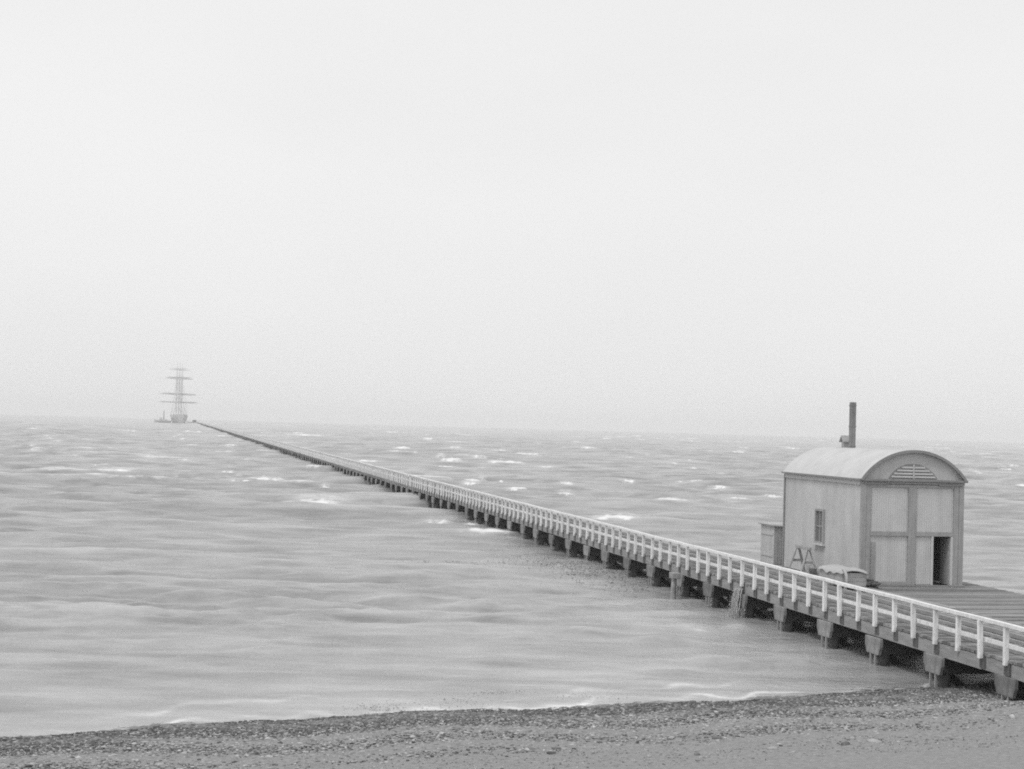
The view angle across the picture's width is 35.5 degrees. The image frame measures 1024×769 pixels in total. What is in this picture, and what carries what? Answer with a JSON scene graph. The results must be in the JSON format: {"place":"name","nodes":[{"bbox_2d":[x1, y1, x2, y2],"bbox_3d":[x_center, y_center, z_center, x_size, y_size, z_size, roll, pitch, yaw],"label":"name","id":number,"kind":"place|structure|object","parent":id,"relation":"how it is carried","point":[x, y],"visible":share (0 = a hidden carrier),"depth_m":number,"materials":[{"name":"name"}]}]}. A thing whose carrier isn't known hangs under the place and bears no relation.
{"place":"outdoors","nodes":[
{"label":"outdoors","id":0,"kind":"place"},
{"bbox_2d":[0,414,1023,736],"bbox_3d":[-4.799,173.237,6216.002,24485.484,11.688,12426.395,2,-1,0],"label":"sea","id":1,"kind":"structure","parent":0,"point":[152,572],"depth_m":70.72,"materials":[{"name":"liquid"}]},
{"bbox_2d":[154,410,170,422],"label":"steam tug","id":2,"kind":"object","parent":1,"relation":"on","point":[161,420],"visible":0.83,"depth_m":1854.54,"materials":[{"name":"paint"}]},
{"bbox_2d":[160,364,195,422],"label":"sailing ship","id":3,"kind":"object","parent":1,"relation":"on","point":[179,418],"visible":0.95,"depth_m":1857.81,"materials":[{"name":"paint"}]},
{"bbox_2d":[357,688,627,712],"bbox_3d":[-0.750,7.802,39.678,8.295,0.071,2.922,2,-2,-31],"label":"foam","id":4,"kind":"object","parent":1,"relation":"on","point":[457,699],"visible":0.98,"depth_m":39.13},
{"bbox_2d":[405,546,644,594],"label":"floating seaweed","id":5,"kind":"object","parent":1,"relation":"on","point":[591,562],"visible":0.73,"depth_m":75.46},
{"bbox_2d":[189,421,1023,700],"bbox_3d":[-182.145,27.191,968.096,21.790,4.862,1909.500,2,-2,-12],"label":"jetty","id":6,"kind":"object","parent":1,"relation":"in","point":[950,632],"visible":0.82,"depth_m":56.39,"materials":[{"name":"wood"}]},
{"bbox_2d":[719,587,742,618],"bbox_3d":[7.971,8.029,58.918,0.907,1.217,1.637,2,-2,-24],"label":"water spout","id":7,"kind":"object","parent":6,"relation":"attached to","point":[736,597],"visible":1,"depth_m":58.77,"materials":[{"name":"white liquid"}]},
{"bbox_2d":[758,523,782,563],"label":"outhouse","id":8,"kind":"structure","parent":6,"relation":"on","point":[771,543],"depth_m":67.56,"materials":[{"name":"wood"}]},
{"bbox_2d":[787,545,817,575],"bbox_3d":[11.413,6.900,62.761,0.808,1.130,1.425,2,-2,-12],"label":"trestle","id":9,"kind":"object","parent":6,"relation":"on","point":[801,559],"visible":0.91,"depth_m":62.25,"materials":[{"name":"paint"}]},
{"bbox_2d":[809,564,816,574],"bbox_3d":[11.673,7.213,62.094,0.314,0.465,0.305,2,-2,-12],"label":"bucket","id":10,"kind":"object","parent":6,"relation":"on","point":[812,571],"visible":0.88,"depth_m":61.99,"materials":[{"name":"metal"}]},
{"bbox_2d":[817,564,868,589],"bbox_3d":[11.809,6.902,57.297,1.020,0.860,2.912,2,-2,-12],"label":"covered crate","id":11,"kind":"object","parent":6,"relation":"on","point":[849,575],"visible":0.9,"depth_m":56.31,"materials":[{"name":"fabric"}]},
{"bbox_2d":[865,578,880,587],"bbox_3d":[12.857,7.189,57.848,0.971,0.357,0.868,2,-2,-12],"label":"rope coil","id":12,"kind":"object","parent":6,"relation":"on","point":[871,583],"visible":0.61,"depth_m":57.59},
{"bbox_2d":[781,402,967,586],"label":"iron shed","id":13,"kind":"structure","parent":6,"relation":"on","point":[888,518],"depth_m":59.46,"materials":[{"name":"paint"}]},
{"bbox_2d":[812,508,824,545],"bbox_3d":[12.012,5.569,62.504,0.180,1.410,0.980,2,-2,-12],"label":"window","id":14,"kind":"structure","parent":13,"relation":"in","point":[819,521],"depth_m":62.50,"materials":[{"name":"paint"}]},
{"bbox_2d":[865,484,912,584],"bbox_3d":[13.879,5.529,58.979,1.818,3.690,0.102,2,-2,-12],"label":"door leaf","id":15,"kind":"structure","parent":13,"relation":"in","point":[888,506],"depth_m":58.99,"materials":[{"name":"paint"}]},
{"bbox_2d":[911,485,958,584],"bbox_3d":[15.613,5.595,59.669,1.858,3.690,0.755,2,-2,-12],"label":"door leaf","id":16,"kind":"structure","parent":13,"relation":"in","point":[934,513],"depth_m":59.36,"materials":[{"name":"paint"}]},
{"bbox_2d":[669,572,679,598],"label":"fender pile","id":17,"kind":"object","parent":1,"relation":"in","point":[674,576],"visible":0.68,"depth_m":65.36,"materials":[{"name":"grey wood"}]},
{"bbox_2d":[0,684,1023,768],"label":"beach","id":18,"kind":"structure","parent":0,"point":[996,755],"depth_m":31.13,"materials":[{"name":"grey gravel"}]},
{"bbox_2d":[0,683,1000,758],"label":"seaweed wrack","id":19,"kind":"object","parent":18,"relation":"on","point":[453,720],"visible":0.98,"depth_m":36.61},
{"bbox_2d":[3,691,1023,768],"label":"pebbles","id":20,"kind":"object","parent":18,"relation":"on","point":[612,744],"visible":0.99,"depth_m":31.12,"materials":[{"name":"grey stone"}]},
{"bbox_2d":[21,689,1015,768],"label":"stones","id":21,"kind":"object","parent":18,"relation":"on","point":[1011,716],"visible":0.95,"depth_m":32.46,"materials":[{"name":"grey stone"}]},
{"bbox_2d":[0,0,1023,442],"label":"sky","id":22,"kind":"structure","parent":0,"point":[735,217],"materials":[{"name":"white"}]}
]}

